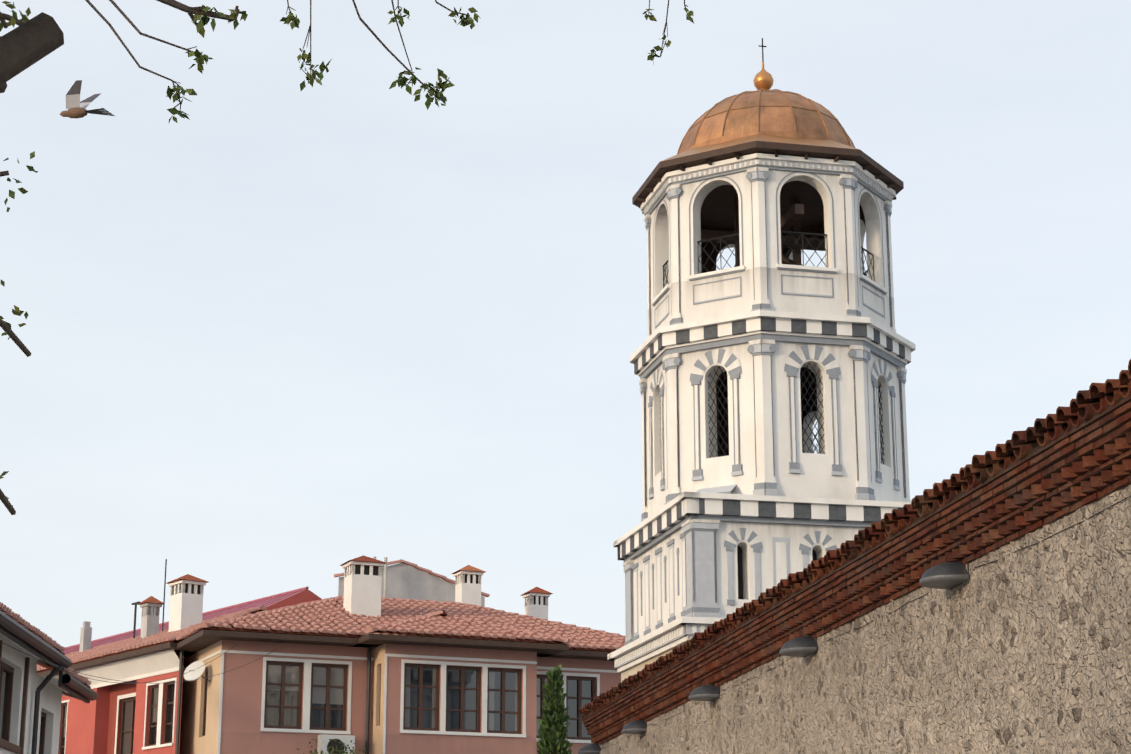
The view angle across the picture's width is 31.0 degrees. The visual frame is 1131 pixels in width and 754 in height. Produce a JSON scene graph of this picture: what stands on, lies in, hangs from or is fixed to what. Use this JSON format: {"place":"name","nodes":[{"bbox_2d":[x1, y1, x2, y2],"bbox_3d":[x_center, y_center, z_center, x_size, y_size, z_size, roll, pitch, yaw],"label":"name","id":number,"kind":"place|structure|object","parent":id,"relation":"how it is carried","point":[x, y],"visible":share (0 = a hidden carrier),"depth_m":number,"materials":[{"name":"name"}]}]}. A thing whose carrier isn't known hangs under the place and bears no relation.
{"place":"outdoors","nodes":[
{"label":"outdoors","id":0,"kind":"place"},
{"bbox_2d":[0,602,97,753],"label":"white house","id":1,"kind":"structure","parent":0,"point":[30,707],"depth_m":36.13,"materials":[{"name":"beige paint"}]},
{"bbox_2d":[60,80,114,117],"bbox_3d":[-2.687,-1.537,11.422,0.326,0.180,0.200,-5,-16,19],"label":"bird","id":2,"kind":"object","parent":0,"point":[75,107],"visible":1,"depth_m":11.40},
{"bbox_2d":[61,587,321,654],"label":"pink roof house","id":3,"kind":"structure","parent":0,"point":[291,597],"depth_m":54.16,"materials":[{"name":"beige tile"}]},
{"bbox_2d":[0,0,1130,646],"label":"sky","id":4,"kind":"structure","parent":0,"point":[278,336],"materials":[{"name":"white"}]},
{"bbox_2d":[599,484,1130,753],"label":"stone wall","id":5,"kind":"structure","parent":0,"point":[1027,650],"depth_m":17.47,"materials":[{"name":"beige stone"}]},
{"bbox_2d":[578,495,1130,753],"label":"wall lamps","id":6,"kind":"object","parent":5,"relation":"attached to","point":[947,575],"depth_m":22.29,"materials":[{"name":"grey metal"}]},
{"bbox_2d":[582,395,1130,744],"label":"brick cornice","id":7,"kind":"structure","parent":5,"relation":"on","point":[1088,462],"depth_m":18.50,"materials":[{"name":"brown brick"}]},
{"bbox_2d":[579,359,1130,718],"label":"roof tiles","id":8,"kind":"object","parent":7,"relation":"on","point":[1095,399],"depth_m":18.39,"materials":[{"name":"brown tile"}]},
{"label":"ground","id":9,"kind":"structure","parent":0,"visible":0},
{"bbox_2d":[36,559,272,753],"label":"red house","id":10,"kind":"structure","parent":9,"relation":"on","point":[120,717],"depth_m":48.29,"materials":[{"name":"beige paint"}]},
{"bbox_2d":[1,555,625,753],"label":"house","id":11,"kind":"structure","parent":9,"relation":"on","point":[375,656],"depth_m":45.25,"materials":[{"name":"pink paint"}]},
{"bbox_2d":[296,739,366,753],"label":"bush","id":12,"kind":"object","parent":9,"relation":"on","point":[340,751],"visible":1,"depth_m":42.26,"materials":[{"name":"green plant"}]},
{"bbox_2d":[0,0,693,514],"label":"tree","id":13,"kind":"object","parent":9,"relation":"on","point":[26,44],"visible":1,"depth_m":6.22,"materials":[{"name":"green plant"}]},
{"bbox_2d":[536,664,574,753],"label":"conifer tree","id":14,"kind":"object","parent":9,"relation":"on","point":[548,742],"visible":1,"depth_m":40.51,"materials":[{"name":"green plant"}]},
{"bbox_2d":[607,134,915,681],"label":"bell tower","id":15,"kind":"structure","parent":9,"relation":"on","point":[760,357],"depth_m":34.87,"materials":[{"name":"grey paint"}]},
{"bbox_2d":[677,38,854,153],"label":"dome","id":16,"kind":"structure","parent":15,"relation":"on","point":[763,108],"depth_m":36.41,"materials":[{"name":"orange metal"}]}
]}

